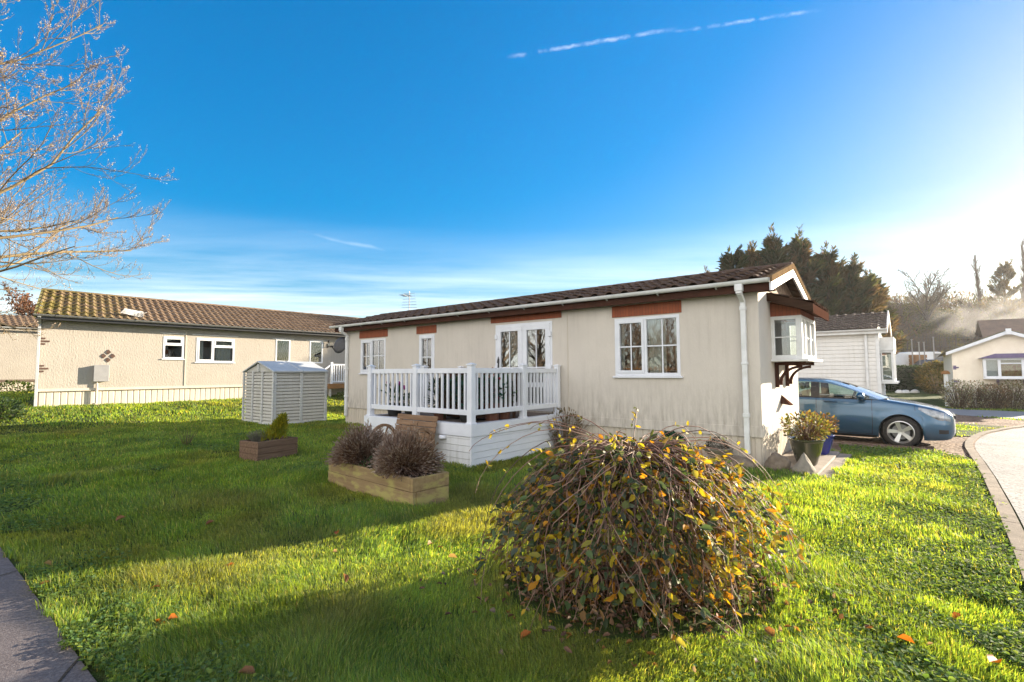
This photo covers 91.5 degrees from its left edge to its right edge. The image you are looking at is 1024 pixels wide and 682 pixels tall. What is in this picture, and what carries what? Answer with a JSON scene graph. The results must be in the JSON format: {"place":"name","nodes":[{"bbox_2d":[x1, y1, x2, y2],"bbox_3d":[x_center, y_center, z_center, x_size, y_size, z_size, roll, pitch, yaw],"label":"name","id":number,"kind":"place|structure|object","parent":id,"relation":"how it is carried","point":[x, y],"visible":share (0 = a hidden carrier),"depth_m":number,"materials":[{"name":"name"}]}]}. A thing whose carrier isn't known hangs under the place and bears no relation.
{"place":"outdoors","nodes":[
{"label":"outdoors","id":0,"kind":"place"},
{"bbox_2d":[0,547,96,681],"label":"path","id":1,"kind":"structure","parent":0,"point":[30,650],"depth_m":2.77,"materials":[{"name":"concrete"}]},
{"bbox_2d":[58,655,80,681],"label":"path joint","id":2,"kind":"object","parent":1,"relation":"on","point":[66,671],"visible":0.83,"depth_m":2.51,"materials":[{"name":"concrete"}]},
{"bbox_2d":[0,391,1023,681],"bbox_3d":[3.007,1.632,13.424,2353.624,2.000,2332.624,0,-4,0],"label":"lawn ground","id":3,"kind":"structure","parent":0,"point":[98,675],"depth_m":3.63,"materials":[{"name":"plant"}]},
{"bbox_2d":[0,396,28,422],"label":"laurel shrub","id":4,"kind":"object","parent":3,"relation":"on","point":[13,407],"visible":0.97,"depth_m":13.30,"materials":[{"name":"green plant"}]},
{"bbox_2d":[0,379,34,392],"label":"shrub","id":5,"kind":"object","parent":3,"relation":"on","point":[23,383],"visible":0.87,"depth_m":20.49,"materials":[{"name":"green plant"}]},
{"bbox_2d":[0,314,37,391],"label":"park home","id":6,"kind":"object","parent":3,"relation":"on","point":[18,358],"visible":0.22,"depth_m":21.92,"materials":[{"name":"paint"}]},
{"bbox_2d":[0,283,39,315],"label":"autumn tree","id":7,"kind":"object","parent":3,"relation":"on","point":[24,305],"visible":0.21,"depth_m":34.90,"materials":[{"name":"plant"}]},
{"bbox_2d":[0,0,179,339],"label":"bare tree","id":8,"kind":"object","parent":3,"relation":"on","point":[54,231],"visible":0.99,"depth_m":15.56,"materials":[{"name":"plant"}]},
{"bbox_2d":[177,429,196,445],"bbox_3d":[-6.615,1.945,10.211,0.341,0.418,0.402,1,-4,-16],"label":"twiggy sapling","id":9,"kind":"object","parent":3,"relation":"on","point":[187,437],"visible":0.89,"depth_m":10.19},
{"bbox_2d":[33,288,358,407],"bbox_3d":[-11.453,0.705,21.090,3.834,4.370,13.358,-3,-5,39],"label":"park home","id":10,"kind":"object","parent":3,"relation":"on","point":[96,348],"visible":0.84,"depth_m":17.74,"materials":[{"name":"paint"}]},
{"bbox_2d":[120,308,146,319],"bbox_3d":[-12.845,-0.817,16.910,0.320,0.505,0.702,-3,-5,39],"label":"skylight","id":11,"kind":"object","parent":10,"relation":"attached to","point":[131,312],"visible":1,"depth_m":16.87,"materials":[{"name":"white glass"}]},
{"bbox_2d":[161,336,184,359],"bbox_3d":[-12.201,0.257,17.988,0.105,0.835,0.726,-3,-5,39],"label":"window","id":12,"kind":"structure","parent":10,"relation":"in","point":[165,338],"depth_m":17.98,"materials":[{"name":"white plastic"}]},
{"bbox_2d":[195,338,234,362],"bbox_3d":[-11.355,0.363,19.096,0.200,0.975,1.413,-3,-5,39],"label":"window","id":13,"kind":"structure","parent":10,"relation":"in","point":[223,347],"depth_m":19.18,"materials":[{"name":"white plastic"}]},
{"bbox_2d":[275,339,289,360],"bbox_3d":[-9.715,0.415,21.106,0.200,1.025,0.700,-3,-5,39],"label":"window","id":14,"kind":"structure","parent":10,"relation":"in","point":[282,353],"depth_m":21.16,"materials":[{"name":"white plastic"}]},
{"bbox_2d":[309,341,322,362],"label":"window","id":15,"kind":"structure","parent":10,"relation":"in","point":[316,347],"depth_m":22.33,"materials":[{"name":"white plastic"}]},
{"bbox_2d":[238,665,254,673],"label":"fallen leaf","id":16,"kind":"object","parent":3,"relation":"on","point":[245,668],"visible":1,"depth_m":2.39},
{"bbox_2d":[239,436,297,460],"bbox_3d":[-4.384,1.966,9.014,0.526,0.398,0.799,-2,-4,29],"label":"timber planter","id":17,"kind":"object","parent":3,"relation":"on","point":[267,448],"visible":0.88,"depth_m":8.77,"materials":[{"name":"wood"}]},
{"bbox_2d":[245,430,267,441],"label":"heather plant","id":18,"kind":"object","parent":17,"relation":"on","point":[257,437],"visible":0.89,"depth_m":8.89,"materials":[{"name":"green plant"}]},
{"bbox_2d":[260,411,288,441],"bbox_3d":[-4.306,1.577,9.059,0.519,0.596,0.496,0,-4,0],"label":"golden conifer","id":19,"kind":"object","parent":17,"relation":"in","point":[279,424],"visible":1,"depth_m":9.00,"materials":[{"name":"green plant"}]},
{"bbox_2d":[242,361,327,424],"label":"garden shed","id":20,"kind":"structure","parent":3,"relation":"on","point":[296,391],"depth_m":14.94,"materials":[{"name":"plastic"}]},
{"bbox_2d":[325,362,344,395],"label":"entrance steps","id":21,"kind":"structure","parent":3,"relation":"on","point":[331,385],"depth_m":21.96,"materials":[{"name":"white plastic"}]},
{"bbox_2d":[328,461,448,506],"bbox_3d":[-1.603,1.754,6.270,1.881,0.388,0.524,-3,-5,42],"label":"timber planter","id":22,"kind":"object","parent":3,"relation":"on","point":[420,488],"visible":0.6,"depth_m":5.77,"materials":[{"name":"wood"}]},
{"bbox_2d":[321,418,394,467],"bbox_3d":[-1.994,1.338,6.638,0.999,0.597,1.082,0,-4,0],"label":"lavender bush","id":23,"kind":"object","parent":22,"relation":"on","point":[354,446],"visible":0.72,"depth_m":6.43,"materials":[{"name":"plant"}]},
{"bbox_2d":[359,455,374,467],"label":"trailing plant","id":24,"kind":"object","parent":22,"relation":"on","point":[370,457],"visible":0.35,"depth_m":6.20,"materials":[{"name":"green plant"}]},
{"bbox_2d":[365,422,446,480],"bbox_3d":[-1.260,1.276,6.031,0.853,0.664,1.152,2,-4,-34],"label":"lavender bush","id":25,"kind":"object","parent":22,"relation":"on","point":[403,453],"visible":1,"depth_m":5.81,"materials":[{"name":"plant"}]},
{"bbox_2d":[374,413,437,449],"bbox_3d":[-1.820,1.649,8.416,1.100,0.768,0.639,-3,-5,39],"label":"cartwheel bench","id":26,"kind":"object","parent":3,"relation":"on","point":[424,424],"visible":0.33,"depth_m":8.54,"materials":[{"name":"brown wood"}]},
{"bbox_2d":[364,363,563,466],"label":"decking platform","id":27,"kind":"structure","parent":3,"relation":"on","point":[456,439],"depth_m":8.77,"materials":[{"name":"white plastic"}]},
{"bbox_2d":[377,381,408,415],"bbox_3d":[-2.309,1.120,9.841,0.715,0.687,0.575,0,-4,0],"label":"tulip pot","id":28,"kind":"object","parent":27,"relation":"on","point":[393,412],"visible":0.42,"depth_m":9.73,"materials":[{"name":"black plastic"}]},
{"bbox_2d":[403,392,411,414],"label":"potted plant","id":29,"kind":"object","parent":27,"relation":"on","point":[408,412],"visible":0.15,"depth_m":9.51,"materials":[{"name":"green plant"}]},
{"bbox_2d":[424,374,456,419],"bbox_3d":[-1.240,0.988,8.930,0.677,0.828,0.668,2,-4,-35],"label":"potted plant","id":30,"kind":"object","parent":27,"relation":"on","point":[440,416],"visible":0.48,"depth_m":8.85,"materials":[{"name":"green plant"}]},
{"bbox_2d":[440,374,489,418],"bbox_3d":[-0.854,0.977,9.042,0.978,0.779,0.495,-3,-5,39],"label":"trough planter","id":31,"kind":"object","parent":27,"relation":"on","point":[456,405],"visible":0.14,"depth_m":8.94,"materials":[{"name":"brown wood"}]},
{"bbox_2d":[450,380,484,421],"bbox_3d":[-0.762,0.988,8.586,0.629,0.780,0.623,0,-4,0],"label":"potted plant","id":32,"kind":"object","parent":27,"relation":"on","point":[463,418],"visible":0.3,"depth_m":8.47,"materials":[{"name":"green plant"}]},
{"bbox_2d":[478,367,507,420],"bbox_3d":[-0.337,0.922,8.747,0.599,0.927,0.575,2,-4,-30],"label":"potted plant","id":33,"kind":"object","parent":27,"relation":"on","point":[492,417],"visible":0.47,"depth_m":8.65,"materials":[{"name":"green plant"}]},
{"bbox_2d":[493,373,516,418],"bbox_3d":[-0.063,0.965,9.303,0.522,0.911,0.540,-2,-4,24],"label":"garden chair","id":34,"kind":"object","parent":27,"relation":"on","point":[514,414],"visible":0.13,"depth_m":8.99,"materials":[{"name":"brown wood"}]},
{"bbox_2d":[493,374,517,418],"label":"potted plant","id":35,"kind":"object","parent":27,"relation":"on","point":[504,415],"visible":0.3,"depth_m":8.94,"materials":[{"name":"green plant"}]},
{"bbox_2d":[0,432,1023,681],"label":"clover patches","id":36,"kind":"object","parent":3,"relation":"on","point":[942,672],"visible":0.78,"depth_m":3.21,"materials":[{"name":"green plant"}]},
{"bbox_2d":[764,626,774,636],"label":"fallen leaf","id":37,"kind":"object","parent":36,"relation":"on","point":[771,630],"visible":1,"depth_m":2.73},
{"bbox_2d":[546,407,591,447],"bbox_3d":[0.993,1.675,9.571,0.973,0.834,0.978,3,-5,-39],"label":"withered plant","id":38,"kind":"object","parent":3,"relation":"on","point":[564,434],"visible":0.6,"depth_m":9.53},
{"bbox_2d":[329,262,828,466],"bbox_3d":[0.467,0.676,12.433,12.532,3.690,3.603,-3,-5,39],"label":"park home","id":39,"kind":"object","parent":3,"relation":"on","point":[730,354],"visible":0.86,"depth_m":9.20,"materials":[{"name":"paint"}]},
{"bbox_2d":[330,337,344,352],"bbox_3d":[-5.233,0.122,14.994,0.489,0.495,0.380,2,-4,-28],"label":"satellite dish","id":40,"kind":"object","parent":39,"relation":"attached to","point":[339,345],"visible":0.98,"depth_m":14.97,"materials":[{"name":"grey"}]},
{"bbox_2d":[358,338,385,373],"bbox_3d":[-3.927,0.441,14.114,1.250,0.995,0.105,-3,-5,39],"label":"window","id":41,"kind":"structure","parent":39,"relation":"in","point":[373,351],"depth_m":14.13,"materials":[{"name":"white plastic"}]},
{"bbox_2d":[401,291,416,309],"bbox_3d":[-3.243,-1.227,15.406,0.520,0.670,0.620,-1,-4,11],"label":"tv aerial","id":42,"kind":"object","parent":39,"relation":"on","point":[406,295],"visible":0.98,"depth_m":15.55,"materials":[{"name":"grey metal"}]},
{"bbox_2d":[419,334,434,368],"bbox_3d":[-2.149,0.367,12.680,0.580,1.060,0.082,-3,-5,39],"label":"window","id":43,"kind":"structure","parent":39,"relation":"in","point":[426,342],"depth_m":12.68,"materials":[{"name":"white plastic"}]},
{"bbox_2d":[495,325,521,405],"bbox_3d":[-0.036,0.569,10.968,0.757,1.785,0.260,-3,-5,39],"label":"door leaf","id":44,"kind":"structure","parent":39,"relation":"in","point":[509,338],"depth_m":10.96,"materials":[{"name":"white plastic"}]},
{"bbox_2d":[522,323,551,408],"bbox_3d":[0.527,0.527,10.453,0.757,1.770,0.090,-3,-5,39],"label":"door leaf","id":45,"kind":"structure","parent":39,"relation":"in","point":[546,326],"depth_m":10.46,"materials":[{"name":"white plastic"}]},
{"bbox_2d":[613,314,682,377],"bbox_3d":[2.441,0.097,8.990,1.310,1.130,0.199,-3,-5,39],"label":"window","id":46,"kind":"structure","parent":39,"relation":"in","point":[655,325],"depth_m":8.96,"materials":[{"name":"white plastic"}]},
{"bbox_2d":[766,292,828,386],"bbox_3d":[5.044,0.005,8.704,0.678,1.587,1.790,-3,-5,39],"label":"bay window","id":47,"kind":"structure","parent":39,"relation":"in","point":[800,312],"depth_m":8.36,"materials":[{"name":"white plastic"}]},
{"bbox_2d":[460,407,818,654],"bbox_3d":[0.919,1.159,3.518,2.537,1.308,1.893,0,-4,0],"label":"weeping bush","id":48,"kind":"object","parent":3,"relation":"on","point":[684,494],"visible":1,"depth_m":3.14,"materials":[{"name":"green plant"}]},
{"bbox_2d":[658,430,685,451],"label":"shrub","id":49,"kind":"object","parent":3,"relation":"on","point":[670,434],"visible":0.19,"depth_m":8.35,"materials":[{"name":"green plant"}]},
{"bbox_2d":[419,522,932,672],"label":"leaf litter","id":50,"kind":"object","parent":3,"relation":"on","point":[679,596],"visible":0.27,"depth_m":3.15,"materials":[{"name":"plant"}]},
{"bbox_2d":[702,436,732,463],"bbox_3d":[3.252,1.741,7.902,0.470,0.478,0.466,0,-4,0],"label":"stone urn","id":51,"kind":"object","parent":3,"relation":"on","point":[722,448],"visible":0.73,"depth_m":7.82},
{"bbox_2d":[716,243,750,270],"bbox_3d":[18.374,-1.699,40.817,4.816,12.241,5.750,-2,-4,20],"label":"conifer tree","id":52,"kind":"object","parent":3,"relation":"on","point":[737,259],"visible":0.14,"depth_m":39.97,"materials":[{"name":"green plant"}]},
{"bbox_2d":[717,455,756,470],"bbox_3d":[3.448,1.870,7.689,0.319,0.217,0.654,3,-5,-42],"label":"garden stone","id":53,"kind":"object","parent":3,"relation":"on","point":[746,461],"visible":0.32,"depth_m":7.57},
{"bbox_2d":[743,240,765,267],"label":"conifer tree","id":54,"kind":"object","parent":3,"relation":"on","point":[751,251],"visible":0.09,"depth_m":41.98,"materials":[{"name":"green plant"}]},
{"bbox_2d":[754,222,823,303],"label":"conifer tree","id":55,"kind":"object","parent":3,"relation":"on","point":[774,251],"visible":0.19,"depth_m":41.06,"materials":[{"name":"green plant"}]},
{"bbox_2d":[792,453,815,475],"bbox_3d":[4.238,1.781,7.233,0.416,0.333,0.269,2,-4,-29],"label":"garden stone","id":56,"kind":"object","parent":3,"relation":"on","point":[803,464],"visible":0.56,"depth_m":7.15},
{"bbox_2d":[783,223,842,314],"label":"conifer tree","id":57,"kind":"object","parent":3,"relation":"on","point":[810,273],"visible":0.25,"depth_m":41.35,"materials":[{"name":"green plant"}]},
{"bbox_2d":[805,241,874,314],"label":"conifer tree","id":58,"kind":"object","parent":3,"relation":"on","point":[831,268],"visible":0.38,"depth_m":42.31,"materials":[{"name":"green plant"}]},
{"bbox_2d":[798,310,899,395],"bbox_3d":[10.282,1.167,23.272,12.206,4.270,3.669,-3,-5,39],"label":"park home","id":59,"kind":"object","parent":3,"relation":"on","point":[856,349],"visible":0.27,"depth_m":19.20,"materials":[{"name":"white plastic"}]},
{"bbox_2d":[879,337,899,383],"bbox_3d":[14.811,0.777,19.582,0.500,1.750,2.140,-3,-5,39],"label":"bay window","id":60,"kind":"structure","parent":59,"relation":"in","point":[887,345],"depth_m":18.90,"materials":[{"name":"white plastic"}]},
{"bbox_2d":[838,252,908,346],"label":"conifer tree","id":61,"kind":"object","parent":3,"relation":"on","point":[863,289],"visible":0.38,"depth_m":42.12,"materials":[{"name":"green plant"}]},
{"bbox_2d":[856,269,904,353],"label":"conifer tree","id":62,"kind":"object","parent":3,"relation":"on","point":[893,320],"visible":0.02,"depth_m":44.04,"materials":[{"name":"green plant"}]},
{"bbox_2d":[897,634,913,642],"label":"fallen leaf","id":63,"kind":"object","parent":3,"relation":"on","point":[905,637],"visible":1,"depth_m":2.65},
{"bbox_2d":[799,415,1023,458],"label":"gravel drive","id":64,"kind":"structure","parent":3,"relation":"on","point":[955,444],"depth_m":10.83,"materials":[{"name":"gravel"}]},
{"bbox_2d":[798,377,955,446],"bbox_3d":[7.504,1.583,11.676,4.262,1.466,2.208,-3,-5,39],"label":"parked car","id":65,"kind":"object","parent":64,"relation":"on","point":[864,412],"visible":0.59,"depth_m":10.50,"materials":[{"name":"blue paint"}]},
{"bbox_2d":[885,364,943,391],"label":"clipped hedge","id":66,"kind":"object","parent":3,"relation":"on","point":[904,376],"visible":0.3,"depth_m":42.22,"materials":[{"name":"plant"}]},
{"bbox_2d":[911,360,944,393],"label":"shrub","id":67,"kind":"object","parent":3,"relation":"on","point":[921,376],"visible":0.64,"depth_m":37.79,"materials":[{"name":"plant"}]},
{"bbox_2d":[941,370,949,405],"bbox_3d":[20.508,2.229,23.561,0.285,1.675,0.220,0,-4,0],"label":"bird table","id":68,"kind":"object","parent":3,"relation":"on","point":[945,373],"visible":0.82,"depth_m":23.54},
{"bbox_2d":[937,379,977,408],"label":"shrub","id":69,"kind":"object","parent":3,"relation":"on","point":[959,399],"visible":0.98,"depth_m":21.56,"materials":[{"name":"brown plant"}]},
{"bbox_2d":[954,380,998,408],"bbox_3d":[20.488,2.391,22.070,1.460,1.378,1.567,0,-4,0],"label":"shrub","id":70,"kind":"object","parent":3,"relation":"on","point":[977,402],"visible":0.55,"depth_m":21.86,"materials":[{"name":"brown plant"}]},
{"bbox_2d":[938,328,1023,408],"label":"park home","id":71,"kind":"object","parent":3,"relation":"on","point":[995,358],"visible":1,"depth_m":22.55,"materials":[{"name":"brown tile"},{"name":"white pvc"},{"name":"cream painted wall"}]},
{"bbox_2d":[982,358,1023,378],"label":"bay window","id":72,"kind":"structure","parent":71,"relation":"in","point":[1005,370],"depth_m":22.17,"materials":[{"name":"white plastic"}]},
{"bbox_2d":[955,423,1006,435],"bbox_3d":[11.860,2.361,13.451,4.500,0.066,3.250,0,-4,0],"label":"grass strip","id":73,"kind":"object","parent":3,"relation":"on","point":[968,432],"depth_m":13.48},
{"bbox_2d":[986,654,1001,662],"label":"fallen leaf","id":74,"kind":"object","parent":3,"relation":"on","point":[991,658],"visible":1,"depth_m":2.48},
{"bbox_2d":[965,424,1023,582],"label":"kerb","id":75,"kind":"structure","parent":3,"relation":"on","point":[1015,535],"depth_m":5.54,"materials":[{"name":"concrete"}]},
{"bbox_2d":[976,383,1015,408],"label":"shrub","id":76,"kind":"object","parent":3,"relation":"on","point":[998,402],"visible":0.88,"depth_m":21.70,"materials":[{"name":"brown plant"}]},
{"bbox_2d":[974,318,1023,340],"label":"barn","id":77,"kind":"structure","parent":3,"relation":"on","point":[984,328],"depth_m":62.45,"materials":[{"name":"tile"}]},
{"bbox_2d":[991,379,1023,408],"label":"shrub","id":78,"kind":"object","parent":3,"relation":"on","point":[1013,405],"visible":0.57,"depth_m":21.84,"materials":[{"name":"brown plant"}]},
{"bbox_2d":[1007,379,1023,408],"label":"shrub","id":79,"kind":"object","parent":3,"relation":"on","point":[1016,395],"visible":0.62,"depth_m":21.84,"materials":[{"name":"brown plant"}]},
{"bbox_2d":[0,0,1023,317],"label":"sky","id":80,"kind":"structure","parent":0,"point":[348,158],"materials":[{"name":"blue"}]},
{"bbox_2d":[782,450,851,478],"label":"paving","id":81,"kind":"structure","parent":0,"point":[825,464],"depth_m":8.03,"materials":[{"name":"stone"}]},
{"bbox_2d":[764,452,790,471],"bbox_3d":[3.963,1.795,7.429,0.387,0.257,0.289,1,-4,-17],"label":"garden stone","id":82,"kind":"object","parent":81,"relation":"on","point":[774,460],"visible":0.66,"depth_m":7.33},
{"bbox_2d":[778,410,832,465],"bbox_3d":[4.588,1.490,7.752,0.763,0.848,0.803,0,-4,0],"label":"planted pot","id":83,"kind":"object","parent":81,"relation":"on","point":[809,446],"visible":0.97,"depth_m":7.64,"materials":[{"name":"green ceramic"}]},
{"bbox_2d":[793,418,828,437],"bbox_3d":[4.975,1.614,8.282,0.538,0.663,0.494,-1,-4,17],"label":"planted pot","id":84,"kind":"object","parent":81,"relation":"on","point":[819,425],"visible":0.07,"depth_m":8.26,"materials":[{"name":"green ceramic"}]},
{"bbox_2d":[799,410,838,454],"bbox_3d":[5.383,1.594,8.738,0.612,0.756,0.624,-3,-4,36],"label":"planted pot","id":85,"kind":"object","parent":81,"relation":"on","point":[827,445],"visible":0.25,"depth_m":8.60,"materials":[{"name":"blue ceramic"}]},
{"bbox_2d":[944,408,1023,418],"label":"side road","id":86,"kind":"structure","parent":0,"point":[1000,414],"depth_m":19.02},
{"bbox_2d":[975,427,1023,525],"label":"road","id":87,"kind":"structure","parent":0,"point":[1001,453],"depth_m":8.58,"materials":[{"name":"asphalt"}]},
{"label":"hillside","id":88,"kind":"structure","parent":0,"visible":0},
{"bbox_2d":[893,333,913,351],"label":"ivy tree","id":89,"kind":"object","parent":88,"relation":"on","point":[905,346],"visible":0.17,"depth_m":70.94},
{"bbox_2d":[908,336,929,351],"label":"tree","id":90,"kind":"object","parent":88,"relation":"on","point":[916,346],"visible":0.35,"depth_m":70.67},
{"bbox_2d":[905,301,937,324],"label":"ivy tree","id":91,"kind":"object","parent":88,"relation":"on","point":[928,313],"visible":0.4,"depth_m":87.11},
{"bbox_2d":[908,319,936,341],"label":"ivy tree","id":92,"kind":"object","parent":88,"relation":"on","point":[929,325],"visible":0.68,"depth_m":80.31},
{"bbox_2d":[897,268,957,321],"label":"bare tree","id":93,"kind":"object","parent":88,"relation":"on","point":[923,300],"visible":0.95,"depth_m":85.63,"materials":[{"name":"plant"}]},
{"bbox_2d":[912,331,946,350],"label":"tree","id":94,"kind":"object","parent":88,"relation":"on","point":[930,339],"visible":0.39,"depth_m":73.17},
{"bbox_2d":[920,334,951,351],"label":"tree","id":95,"kind":"object","parent":88,"relation":"on","point":[943,341],"visible":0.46,"depth_m":72.38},
{"bbox_2d":[926,327,961,348],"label":"ivy tree","id":96,"kind":"object","parent":88,"relation":"on","point":[948,333],"visible":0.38,"depth_m":74.95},
{"bbox_2d":[932,307,966,330],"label":"ivy tree","id":97,"kind":"object","parent":88,"relation":"on","point":[940,319],"visible":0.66,"depth_m":83.36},
{"bbox_2d":[887,289,1023,356],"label":"undergrowth","id":98,"kind":"object","parent":88,"relation":"on","point":[953,301],"visible":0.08,"depth_m":93.77,"materials":[{"name":"leaves"},{"name":"twigs"}]},
{"bbox_2d":[947,314,973,344],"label":"tree","id":99,"kind":"object","parent":88,"relation":"on","point":[955,324],"visible":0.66,"depth_m":78.95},
{"bbox_2d":[951,297,981,319],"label":"tree","id":100,"kind":"object","parent":88,"relation":"on","point":[968,308],"visible":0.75,"depth_m":88.86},
{"bbox_2d":[968,313,978,339],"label":"tree","id":101,"kind":"object","parent":88,"relation":"on","point":[974,318],"visible":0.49,"depth_m":81.52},
{"bbox_2d":[970,255,983,314],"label":"bare tree","id":102,"kind":"object","parent":88,"relation":"on","point":[979,293],"visible":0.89,"depth_m":92.83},
{"bbox_2d":[962,308,991,324],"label":"tree","id":103,"kind":"object","parent":88,"relation":"on","point":[964,314],"visible":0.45,"depth_m":84.41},
{"bbox_2d":[979,257,1023,318],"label":"conifer tree","id":104,"kind":"object","parent":88,"relation":"on","point":[1006,269],"visible":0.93,"depth_m":84.46,"materials":[{"name":"green plant"}]},
{"bbox_2d":[1018,237,1023,300],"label":"bare tree","id":105,"kind":"object","parent":88,"relation":"on","point":[1022,268],"visible":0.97,"depth_m":92.28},
{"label":"yard ground","id":106,"kind":"structure","parent":0,"visible":0},
{"bbox_2d":[896,353,915,365],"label":"parked van","id":107,"kind":"object","parent":106,"relation":"on","point":[902,358],"visible":0.07,"depth_m":51.70,"materials":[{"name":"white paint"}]},
{"bbox_2d":[909,355,926,365],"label":"stacked crate","id":108,"kind":"object","parent":106,"relation":"on","point":[915,358],"visible":0.3,"depth_m":51.47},
{"bbox_2d":[900,352,942,359],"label":"parked van","id":109,"kind":"object","parent":106,"relation":"on","point":[930,355],"visible":0.08,"depth_m":54.10,"materials":[{"name":"white paint"}]},
{"bbox_2d":[914,359,942,364],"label":"parked car","id":110,"kind":"object","parent":106,"relation":"on","point":[921,361],"visible":0.01,"depth_m":49.71,"materials":[{"name":"grey paint"}]},
{"bbox_2d":[906,334,978,355],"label":"netting fence","id":111,"kind":"object","parent":106,"relation":"on","point":[949,346],"visible":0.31,"depth_m":60.95,"materials":[{"name":"metal"}]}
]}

